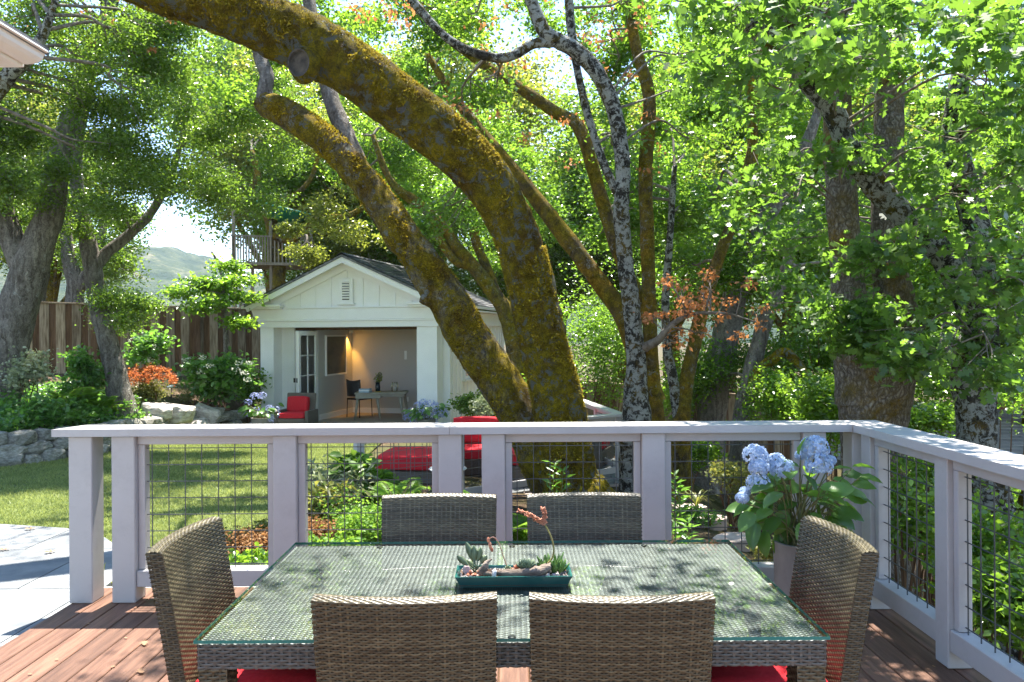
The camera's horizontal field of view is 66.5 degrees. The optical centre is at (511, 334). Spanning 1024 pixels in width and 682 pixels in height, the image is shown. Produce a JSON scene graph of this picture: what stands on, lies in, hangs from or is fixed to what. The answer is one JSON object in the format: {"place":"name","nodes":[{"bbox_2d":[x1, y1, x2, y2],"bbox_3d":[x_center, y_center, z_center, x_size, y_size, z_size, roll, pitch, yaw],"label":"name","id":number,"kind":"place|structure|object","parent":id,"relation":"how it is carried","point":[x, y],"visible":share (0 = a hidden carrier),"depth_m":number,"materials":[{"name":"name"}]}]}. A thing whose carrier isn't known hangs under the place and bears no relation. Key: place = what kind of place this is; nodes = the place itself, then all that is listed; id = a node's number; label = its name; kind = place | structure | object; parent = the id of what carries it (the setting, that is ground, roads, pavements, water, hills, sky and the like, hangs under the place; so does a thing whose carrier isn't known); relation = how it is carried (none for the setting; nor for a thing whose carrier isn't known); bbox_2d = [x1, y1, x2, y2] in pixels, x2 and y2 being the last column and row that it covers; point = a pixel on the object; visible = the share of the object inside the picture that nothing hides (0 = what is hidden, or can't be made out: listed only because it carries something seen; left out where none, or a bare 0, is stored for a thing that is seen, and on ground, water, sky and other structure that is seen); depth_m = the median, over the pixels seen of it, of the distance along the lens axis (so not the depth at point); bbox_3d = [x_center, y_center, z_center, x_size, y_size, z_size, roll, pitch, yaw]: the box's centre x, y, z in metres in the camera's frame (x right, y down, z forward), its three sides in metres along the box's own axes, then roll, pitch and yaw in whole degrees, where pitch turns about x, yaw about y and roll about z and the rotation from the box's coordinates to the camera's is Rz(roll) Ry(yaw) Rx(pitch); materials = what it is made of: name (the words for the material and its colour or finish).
{"place":"outdoors","nodes":[
{"label":"outdoors","id":0,"kind":"place"},
{"bbox_2d":[0,524,111,646],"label":"patio","id":1,"kind":"structure","parent":0,"point":[34,584],"depth_m":5.38,"materials":[{"name":"grey concrete"}]},
{"bbox_2d":[0,443,378,546],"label":"lawn","id":2,"kind":"structure","parent":0,"point":[155,499],"depth_m":8.96,"materials":[{"name":"green plant"}]},
{"bbox_2d":[328,450,400,493],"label":"shrub","id":3,"kind":"object","parent":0,"point":[365,458],"visible":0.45,"depth_m":8.08,"materials":[{"name":"green plant"}]},
{"bbox_2d":[0,241,807,344],"bbox_3d":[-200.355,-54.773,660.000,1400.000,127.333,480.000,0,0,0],"label":"hill","id":4,"kind":"structure","parent":0,"point":[166,265],"depth_m":638.77,"materials":[{"name":"green plant"}]},
{"bbox_2d":[391,470,431,484],"bbox_3d":[-1.188,1.870,10.250,0.940,0.300,0.900,0,0,6],"label":"ottoman","id":5,"kind":"object","parent":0,"point":[400,473],"visible":0.04,"depth_m":9.80,"materials":[{"name":"wicker"}]},
{"bbox_2d":[376,447,431,469],"bbox_3d":[-1.190,1.620,10.250,0.980,0.190,0.940,0,0,6],"label":"ottoman cushion","id":6,"kind":"object","parent":5,"relation":"on","point":[402,457],"visible":0.45,"depth_m":9.82,"materials":[{"name":"red fabric"}]},
{"bbox_2d":[7,343,980,635],"bbox_3d":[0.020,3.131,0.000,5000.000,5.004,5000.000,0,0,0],"label":"ground","id":7,"kind":"structure","parent":0,"point":[713,501],"depth_m":12.96,"materials":[{"name":"brown soil"}]},
{"bbox_2d":[0,18,48,67],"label":"house eave","id":8,"kind":"object","parent":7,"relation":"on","point":[18,48],"visible":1,"depth_m":2.85,"materials":[{"name":"paint"}]},
{"bbox_2d":[0,345,60,405],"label":"variegated bush","id":9,"kind":"object","parent":7,"relation":"on","point":[36,371],"visible":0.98,"depth_m":12.54,"materials":[{"name":"green plant"}]},
{"bbox_2d":[0,387,73,426],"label":"leafy bush","id":10,"kind":"object","parent":7,"relation":"on","point":[31,408],"visible":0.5,"depth_m":12.08,"materials":[{"name":"green plant"}]},
{"bbox_2d":[0,380,112,431],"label":"ground cover","id":11,"kind":"object","parent":7,"relation":"on","point":[13,423],"visible":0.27,"depth_m":12.25,"materials":[{"name":"green plant"}]},
{"bbox_2d":[0,64,121,264],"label":"background oak","id":12,"kind":"object","parent":7,"relation":"on","point":[38,109],"visible":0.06,"depth_m":26.52,"materials":[{"name":"green plant"}]},
{"bbox_2d":[43,386,102,403],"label":"fern","id":13,"kind":"object","parent":7,"relation":"on","point":[89,392],"visible":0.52,"depth_m":13.08,"materials":[{"name":"green plant"}]},
{"bbox_2d":[46,343,111,403],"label":"leafy bush","id":14,"kind":"object","parent":7,"relation":"on","point":[83,366],"visible":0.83,"depth_m":13.70,"materials":[{"name":"green plant"}]},
{"bbox_2d":[42,394,124,424],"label":"leafy bush","id":15,"kind":"object","parent":7,"relation":"on","point":[70,403],"visible":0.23,"depth_m":12.89,"materials":[{"name":"green plant"}]},
{"bbox_2d":[21,123,154,302],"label":"oak","id":16,"kind":"object","parent":7,"relation":"on","point":[70,255],"visible":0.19,"depth_m":20.85,"materials":[{"name":"green plant"}]},
{"bbox_2d":[0,111,176,301],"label":"background oak","id":17,"kind":"object","parent":7,"relation":"on","point":[57,277],"visible":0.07,"depth_m":29.84,"materials":[{"name":"green plant"}]},
{"bbox_2d":[0,0,206,405],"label":"oak","id":18,"kind":"object","parent":7,"relation":"on","point":[28,252],"visible":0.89,"depth_m":11.55,"materials":[{"name":"green plant"}]},
{"bbox_2d":[0,407,245,466],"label":"stone wall","id":19,"kind":"structure","parent":7,"relation":"on","point":[19,447],"depth_m":11.63,"materials":[{"name":"grey stone"}]},
{"bbox_2d":[141,402,172,419],"bbox_3d":[-6.654,1.448,14.612,0.618,0.294,0.497,13,3,33],"label":"boulder","id":20,"kind":"object","parent":19,"relation":"on","point":[164,411],"visible":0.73,"depth_m":14.43,"materials":[{"name":"grey stone"}]},
{"bbox_2d":[162,402,195,423],"bbox_3d":[-6.508,1.518,14.990,0.800,0.389,0.623,4,0,0],"label":"boulder","id":21,"kind":"object","parent":19,"relation":"on","point":[183,414],"visible":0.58,"depth_m":14.78,"materials":[{"name":"grey stone"}]},
{"bbox_2d":[27,302,260,376],"bbox_3d":[-9.239,0.118,18.809,6.410,2.037,0.198,0,0,-25],"label":"board fence","id":22,"kind":"object","parent":7,"relation":"on","point":[60,326],"visible":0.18,"depth_m":19.16,"materials":[{"name":"brown wood"}]},
{"bbox_2d":[121,323,182,379],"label":"oakleaf hydrangea","id":23,"kind":"object","parent":7,"relation":"on","point":[149,348],"visible":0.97,"depth_m":15.41,"materials":[{"name":"green plant"}]},
{"bbox_2d":[127,362,177,409],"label":"azalea","id":24,"kind":"object","parent":7,"relation":"on","point":[150,390],"visible":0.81,"depth_m":15.02,"materials":[{"name":"orange plant"}]},
{"bbox_2d":[16,0,324,418],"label":"slender oak","id":25,"kind":"object","parent":7,"relation":"on","point":[200,134],"visible":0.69,"depth_m":13.00,"materials":[{"name":"green plant"}]},
{"bbox_2d":[153,251,269,397],"bbox_3d":[-6.530,-0.226,17.066,2.313,3.232,1.984,0,0,-11],"label":"layered dogwood","id":26,"kind":"object","parent":7,"relation":"on","point":[224,284],"visible":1,"depth_m":16.87,"materials":[{"name":"green plant"}]},
{"bbox_2d":[225,523,267,555],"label":"heather","id":27,"kind":"object","parent":7,"relation":"on","point":[261,538],"visible":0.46,"depth_m":5.91,"materials":[{"name":"plant"}]},
{"bbox_2d":[226,542,267,564],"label":"green cushion plant","id":28,"kind":"object","parent":7,"relation":"on","point":[257,555],"visible":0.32,"depth_m":5.57,"materials":[{"name":"green plant"}]},
{"bbox_2d":[131,26,391,291],"bbox_3d":[-10.821,-6.309,34.823,13.548,17.340,14.131,0,0,40],"label":"background oak","id":29,"kind":"object","parent":7,"relation":"on","point":[219,49],"visible":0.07,"depth_m":31.43,"materials":[{"name":"green plant"}]},
{"bbox_2d":[231,210,312,307],"bbox_3d":[-7.627,-1.347,25.044,2.470,5.010,1.660,0,0,-14],"label":"treehouse","id":30,"kind":"object","parent":7,"relation":"on","point":[269,264],"visible":0.52,"depth_m":24.22,"materials":[{"name":"brown wood"}]},
{"bbox_2d":[178,40,430,288],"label":"treehouse oak","id":31,"kind":"object","parent":7,"relation":"on","point":[343,230],"visible":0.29,"depth_m":22.98,"materials":[{"name":"green plant"}]},
{"bbox_2d":[169,43,442,272],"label":"background oak","id":32,"kind":"object","parent":7,"relation":"on","point":[232,65],"visible":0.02,"depth_m":28.72,"materials":[{"name":"green plant"}]},
{"bbox_2d":[224,96,452,286],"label":"background oak","id":33,"kind":"object","parent":7,"relation":"on","point":[298,180],"visible":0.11,"depth_m":26.25,"materials":[{"name":"green plant"}]},
{"bbox_2d":[308,471,372,524],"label":"strap plant","id":34,"kind":"object","parent":7,"relation":"on","point":[323,490],"visible":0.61,"depth_m":7.02,"materials":[{"name":"green plant"}]},
{"bbox_2d":[308,522,376,545],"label":"green cushion plant","id":35,"kind":"object","parent":7,"relation":"on","point":[323,538],"visible":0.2,"depth_m":5.76,"materials":[{"name":"green plant"}]},
{"bbox_2d":[308,454,379,500],"bbox_3d":[-1.810,1.522,7.967,0.913,0.628,0.668,0,0,-16],"label":"penstemon","id":36,"kind":"object","parent":7,"relation":"on","point":[348,474],"visible":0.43,"depth_m":7.91,"materials":[{"name":"green plant"}]},
{"bbox_2d":[312,478,381,545],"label":"box bush","id":37,"kind":"object","parent":7,"relation":"on","point":[353,521],"visible":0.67,"depth_m":6.08,"materials":[{"name":"green plant"}]},
{"bbox_2d":[122,0,615,493],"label":"mossy oak","id":38,"kind":"object","parent":7,"relation":"on","point":[306,42],"visible":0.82,"depth_m":8.31,"materials":[{"name":"brown plant"}]},
{"bbox_2d":[241,252,503,422],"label":"garden cottage","id":39,"kind":"structure","parent":7,"relation":"on","point":[381,311],"depth_m":17.87,"materials":[{"name":"wood"}]},
{"bbox_2d":[296,331,317,408],"bbox_3d":[-4.681,0.960,17.793,0.090,2.075,0.800,0,0,16],"label":"folding door","id":40,"kind":"structure","parent":39,"relation":"in","point":[298,380],"depth_m":17.77,"materials":[{"name":"white paint"}]},
{"bbox_2d":[325,335,346,375],"bbox_3d":[-4.288,0.502,19.021,0.046,0.975,1.100,0,0,13],"label":"framed picture","id":41,"kind":"object","parent":39,"relation":"attached to","point":[335,354],"visible":1,"depth_m":18.98,"materials":[{"name":"white paint"}]},
{"bbox_2d":[354,390,408,419],"bbox_3d":[-3.084,1.673,18.480,1.234,0.643,0.640,0,0,-3],"label":"writing desk","id":42,"kind":"object","parent":39,"relation":"on","point":[373,395],"visible":0.98,"depth_m":18.20,"materials":[{"name":"grey wood"}]},
{"bbox_2d":[368,477,429,507],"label":"fern","id":43,"kind":"object","parent":7,"relation":"on","point":[416,487],"visible":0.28,"depth_m":7.58,"materials":[{"name":"green plant"}]},
{"bbox_2d":[308,54,550,380],"bbox_3d":[-1.743,-2.592,20.854,6.479,9.516,8.945,0,0,0],"label":"bending oak","id":44,"kind":"object","parent":7,"relation":"on","point":[457,254],"visible":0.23,"depth_m":17.20,"materials":[{"name":"green plant"}]},
{"bbox_2d":[296,0,577,268],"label":"background oak","id":45,"kind":"object","parent":7,"relation":"on","point":[532,82],"visible":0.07,"depth_m":30.92,"materials":[{"name":"green plant"}]},
{"bbox_2d":[447,389,481,415],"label":"cottage bush","id":46,"kind":"object","parent":7,"relation":"on","point":[462,405],"visible":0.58,"depth_m":15.49,"materials":[{"name":"green plant"}]},
{"bbox_2d":[410,179,580,311],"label":"background oak","id":47,"kind":"object","parent":7,"relation":"on","point":[463,278],"visible":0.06,"depth_m":27.40,"materials":[{"name":"green plant"}]},
{"bbox_2d":[0,583,991,681],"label":"deck","id":48,"kind":"structure","parent":7,"relation":"on","point":[897,647],"depth_m":3.99,"materials":[{"name":"brown wood"}]},
{"bbox_2d":[145,516,318,681],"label":"dining chair","id":49,"kind":"object","parent":48,"relation":"on","point":[190,575],"visible":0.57,"depth_m":2.71,"materials":[{"name":"wicker"}]},
{"bbox_2d":[310,591,497,681],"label":"dining chair","id":50,"kind":"object","parent":48,"relation":"on","point":[446,638],"visible":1,"depth_m":2.11,"materials":[{"name":"wicker"}]},
{"bbox_2d":[381,493,496,545],"bbox_3d":[-0.318,1.161,3.206,0.507,0.903,0.619,0,0,0],"label":"dining chair","id":51,"kind":"object","parent":48,"relation":"on","point":[422,517],"visible":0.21,"depth_m":3.43,"materials":[{"name":"wicker"}]},
{"bbox_2d":[51,420,871,602],"bbox_3d":[-0.238,1.085,4.816,5.060,1.056,0.241,0,0,0],"label":"deck railing","id":52,"kind":"object","parent":48,"relation":"on","point":[287,447],"visible":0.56,"depth_m":4.72,"materials":[{"name":"paint"}]},
{"bbox_2d":[193,540,829,681],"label":"dining table","id":53,"kind":"object","parent":48,"relation":"on","point":[265,622],"visible":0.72,"depth_m":2.69,"materials":[{"name":"glass"}]},
{"bbox_2d":[455,506,572,587],"bbox_3d":[0.005,0.738,2.745,0.404,0.266,0.140,0,0,-1],"label":"succulent tray","id":54,"kind":"object","parent":53,"relation":"on","point":[546,571],"visible":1,"depth_m":2.71,"materials":[{"name":"ceramic"}]},
{"bbox_2d":[526,492,641,544],"bbox_3d":[0.322,1.157,3.211,0.507,0.903,0.619,0,0,-1],"label":"dining chair","id":55,"kind":"object","parent":48,"relation":"on","point":[578,516],"visible":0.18,"depth_m":3.43,"materials":[{"name":"wicker"}]},
{"bbox_2d":[528,591,715,681],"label":"dining chair","id":56,"kind":"object","parent":48,"relation":"on","point":[642,638],"visible":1,"depth_m":2.11,"materials":[{"name":"wicker"}]},
{"bbox_2d":[708,515,878,681],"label":"dining chair","id":57,"kind":"object","parent":48,"relation":"on","point":[832,584],"visible":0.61,"depth_m":2.66,"materials":[{"name":"wicker"}]},
{"bbox_2d":[725,435,881,602],"bbox_3d":[1.605,1.074,4.298,0.817,1.054,0.596,0,0,0],"label":"potted hydrangea","id":58,"kind":"object","parent":48,"relation":"on","point":[754,519],"visible":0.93,"depth_m":4.22,"materials":[{"name":"plant"}]},
{"bbox_2d":[853,420,1023,681],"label":"deck side railing","id":59,"kind":"object","parent":48,"relation":"on","point":[945,623],"visible":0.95,"depth_m":3.74,"materials":[{"name":"paint"}]},
{"bbox_2d":[381,0,683,501],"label":"olive oak","id":60,"kind":"object","parent":7,"relation":"on","point":[546,213],"visible":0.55,"depth_m":10.52,"materials":[{"name":"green plant"}]},
{"bbox_2d":[473,156,640,322],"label":"background oak","id":61,"kind":"object","parent":7,"relation":"on","point":[560,276],"visible":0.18,"depth_m":25.02,"materials":[{"name":"green plant"}]},
{"bbox_2d":[348,0,780,492],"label":"lichen oak","id":62,"kind":"object","parent":7,"relation":"on","point":[636,407],"visible":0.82,"depth_m":9.14,"materials":[{"name":"green plant"}]},
{"bbox_2d":[559,287,626,414],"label":"understory bush","id":63,"kind":"object","parent":7,"relation":"on","point":[598,339],"visible":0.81,"depth_m":14.71,"materials":[{"name":"green plant"}]},
{"bbox_2d":[555,232,660,442],"bbox_3d":[1.971,0.013,15.859,2.329,4.465,1.991,0,0,0],"label":"understory bush","id":64,"kind":"object","parent":7,"relation":"on","point":[592,296],"visible":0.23,"depth_m":15.76,"materials":[{"name":"green plant"}]},
{"bbox_2d":[526,117,708,382],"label":"background oak","id":65,"kind":"object","parent":7,"relation":"on","point":[574,187],"visible":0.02,"depth_m":28.33,"materials":[{"name":"green plant"}]},
{"bbox_2d":[514,38,815,387],"bbox_3d":[5.194,-2.993,24.832,10.696,12.253,11.156,0,0,4],"label":"background oak","id":66,"kind":"object","parent":7,"relation":"on","point":[567,130],"visible":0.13,"depth_m":24.48,"materials":[{"name":"green plant"}]},
{"bbox_2d":[671,470,696,543],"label":"upright plant","id":67,"kind":"object","parent":7,"relation":"on","point":[683,498],"visible":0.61,"depth_m":7.15,"materials":[{"name":"green plant"}]},
{"bbox_2d":[565,4,805,493],"bbox_3d":[3.021,-1.705,12.976,4.409,7.861,4.329,0,0,0],"label":"forked sapling oak","id":68,"kind":"object","parent":7,"relation":"on","point":[693,201],"visible":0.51,"depth_m":11.61,"materials":[{"name":"green plant"}]},
{"bbox_2d":[580,378,794,459],"bbox_3d":[3.177,2.065,17.157,7.074,2.436,0.198,0,0,10],"label":"board fence","id":69,"kind":"object","parent":7,"relation":"on","point":[729,416],"visible":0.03,"depth_m":16.91,"materials":[{"name":"brown wood"}]},
{"bbox_2d":[659,333,736,420],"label":"understory bush","id":70,"kind":"object","parent":7,"relation":"on","point":[699,378],"visible":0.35,"depth_m":12.95,"materials":[{"name":"green plant"}]},
{"bbox_2d":[672,502,731,529],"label":"creeping plant","id":71,"kind":"object","parent":7,"relation":"on","point":[703,515],"visible":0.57,"depth_m":8.14,"materials":[{"name":"green plant"}]},
{"bbox_2d":[690,441,727,492],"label":"yellow shrub","id":72,"kind":"object","parent":7,"relation":"on","point":[699,452],"visible":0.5,"depth_m":11.32,"materials":[{"name":"green plant"}]},
{"bbox_2d":[699,456,768,530],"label":"yellow shrub","id":73,"kind":"object","parent":7,"relation":"on","point":[716,469],"visible":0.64,"depth_m":8.84,"materials":[{"name":"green plant"}]},
{"bbox_2d":[535,22,933,392],"bbox_3d":[7.752,-3.706,27.949,13.784,15.009,12.620,0,0,-2],"label":"background oak","id":74,"kind":"object","parent":7,"relation":"on","point":[661,60],"visible":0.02,"depth_m":26.23,"materials":[{"name":"green plant"}]},
{"bbox_2d":[632,1,916,493],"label":"leaning oak","id":75,"kind":"object","parent":7,"relation":"on","point":[811,125],"visible":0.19,"depth_m":14.59,"materials":[{"name":"green plant"}]},
{"bbox_2d":[720,354,838,512],"bbox_3d":[4.092,1.754,11.582,1.977,2.947,1.687,0,0,0],"label":"understory bush","id":76,"kind":"object","parent":7,"relation":"on","point":[774,407],"visible":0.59,"depth_m":11.31,"materials":[{"name":"green plant"}]},
{"bbox_2d":[587,7,992,377],"bbox_3d":[7.868,-2.936,22.829,10.373,13.244,10.383,0,0,-32],"label":"background oak","id":77,"kind":"object","parent":7,"relation":"on","point":[781,324],"visible":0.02,"depth_m":21.79,"materials":[{"name":"green plant"}]},
{"bbox_2d":[665,150,915,517],"bbox_3d":[4.914,0.009,13.609,4.617,5.955,4.071,0,0,0],"label":"crooked oak","id":78,"kind":"object","parent":7,"relation":"on","point":[756,351],"visible":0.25,"depth_m":12.63,"materials":[{"name":"green plant"}]},
{"bbox_2d":[759,296,841,515],"bbox_3d":[4.745,1.402,12.040,1.833,4.205,1.423,0,0,13],"label":"understory bush","id":79,"kind":"object","parent":7,"relation":"on","point":[824,363],"visible":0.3,"depth_m":11.97,"materials":[{"name":"green plant"}]},
{"bbox_2d":[766,362,840,510],"bbox_3d":[4.031,1.803,10.193,1.401,2.897,1.594,0,0,0],"label":"understory bush","id":80,"kind":"object","parent":7,"relation":"on","point":[817,400],"visible":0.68,"depth_m":9.97,"materials":[{"name":"green plant"}]},
{"bbox_2d":[624,0,1023,662],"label":"oak","id":81,"kind":"object","parent":7,"relation":"on","point":[980,294],"visible":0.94,"depth_m":5.85,"materials":[{"name":"green plant"}]},
{"bbox_2d":[691,0,971,592],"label":"twin oak","id":82,"kind":"object","parent":7,"relation":"on","point":[850,304],"visible":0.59,"depth_m":7.32,"materials":[{"name":"green plant"}]},
{"bbox_2d":[786,98,1023,407],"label":"background oak","id":83,"kind":"object","parent":7,"relation":"on","point":[923,280],"visible":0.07,"depth_m":18.00,"materials":[{"name":"green plant"}]},
{"bbox_2d":[800,73,1018,409],"bbox_3d":[11.989,-1.419,23.885,11.156,12.595,10.696,0,0,-37],"label":"background oak","id":84,"kind":"object","parent":7,"relation":"on","point":[921,139],"visible":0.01,"depth_m":20.71,"materials":[{"name":"green plant"}]},
{"bbox_2d":[826,394,1023,498],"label":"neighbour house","id":85,"kind":"structure","parent":7,"relation":"on","point":[1017,443],"depth_m":22.62,"materials":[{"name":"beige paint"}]},
{"bbox_2d":[907,400,955,606],"bbox_3d":[4.496,2.074,8.607,1.082,2.769,0.871,0,0,0],"label":"understory bush","id":86,"kind":"object","parent":7,"relation":"on","point":[928,418],"visible":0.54,"depth_m":8.48,"materials":[{"name":"green plant"}]},
{"bbox_2d":[890,435,998,595],"bbox_3d":[3.205,1.661,6.280,1.072,1.742,1.211,0,0,0],"label":"slope shrub","id":87,"kind":"object","parent":7,"relation":"on","point":[921,473],"visible":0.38,"depth_m":6.17,"materials":[{"name":"green plant"}]},
{"bbox_2d":[912,303,1002,580],"bbox_3d":[5.361,1.595,9.884,1.705,4.040,1.698,0,0,0],"label":"understory bush","id":88,"kind":"object","parent":7,"relation":"on","point":[920,396],"visible":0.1,"depth_m":9.80,"materials":[{"name":"green plant"}]},
{"bbox_2d":[900,477,1023,638],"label":"slope shrub","id":89,"kind":"object","parent":7,"relation":"on","point":[988,541],"visible":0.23,"depth_m":5.14,"materials":[{"name":"green plant"}]},
{"bbox_2d":[920,545,1023,663],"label":"slope shrub","id":90,"kind":"object","parent":7,"relation":"on","point":[1016,598],"visible":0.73,"depth_m":4.56,"materials":[{"name":"green plant"}]},
{"bbox_2d":[929,336,1023,454],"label":"understory bush","id":91,"kind":"object","parent":7,"relation":"on","point":[1017,405],"visible":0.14,"depth_m":8.98,"materials":[{"name":"green plant"}]},
{"bbox_2d":[0,0,1022,272],"label":"sky","id":92,"kind":"structure","parent":0,"point":[181,237],"materials":[{"name":"white"}]},
{"bbox_2d":[512,458,618,493],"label":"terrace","id":93,"kind":"structure","parent":0,"point":[526,490],"depth_m":10.59,"materials":[{"name":"stone"}]},
{"bbox_2d":[465,459,481,474],"bbox_3d":[-0.107,1.658,11.300,1.670,0.610,0.900,0,0,3],"label":"sofa","id":94,"kind":"object","parent":93,"relation":"on","point":[472,464],"depth_m":10.87,"materials":[{"name":"wicker"}]},
{"bbox_2d":[465,443,481,458],"bbox_3d":[-0.464,1.670,11.218,0.700,0.150,0.720,0,0,3],"label":"seat cushion","id":95,"kind":"object","parent":94,"relation":"on","point":[476,454],"visible":0.19,"depth_m":10.87,"materials":[{"name":"red fabric"}]},
{"bbox_2d":[453,416,498,442],"bbox_3d":[-0.516,1.410,11.548,0.700,0.400,0.190,0,-7,3],"label":"back cushion","id":96,"kind":"object","parent":95,"relation":"on","point":[473,419],"visible":0.22,"depth_m":11.47,"materials":[{"name":"red fabric"}]},
{"bbox_2d":[353,399,621,499],"bbox_3d":[0.399,1.560,10.595,1.729,0.900,5.674,0,0,31],"label":"terrace railing","id":97,"kind":"object","parent":93,"relation":"on","point":[602,413],"visible":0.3,"depth_m":10.55,"materials":[{"name":"paint"}]},
{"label":"cottage terrace","id":98,"kind":"structure","parent":0,"visible":0},
{"bbox_2d":[172,346,263,407],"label":"oakleaf hydrangea","id":99,"kind":"object","parent":98,"relation":"on","point":[216,377],"visible":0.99,"depth_m":16.38,"materials":[{"name":"green plant"}]},
{"bbox_2d":[232,367,271,422],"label":"fence bush","id":100,"kind":"object","parent":98,"relation":"on","point":[247,390],"visible":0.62,"depth_m":17.72,"materials":[{"name":"green plant"}]},
{"bbox_2d":[238,392,283,423],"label":"cottage hydrangea","id":101,"kind":"object","parent":98,"relation":"on","point":[260,418],"visible":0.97,"depth_m":16.27,"materials":[{"name":"plant"}]},
{"bbox_2d":[274,393,317,423],"bbox_3d":[-4.573,1.631,16.613,0.750,0.740,0.666,0,0,8],"label":"lounge chair","id":102,"kind":"object","parent":98,"relation":"on","point":[311,414],"visible":0.46,"depth_m":16.42,"materials":[{"name":"fabric"}]},
{"bbox_2d":[401,399,451,422],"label":"cottage hydrangea","id":103,"kind":"object","parent":98,"relation":"on","point":[422,416],"visible":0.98,"depth_m":15.90,"materials":[{"name":"plant"}]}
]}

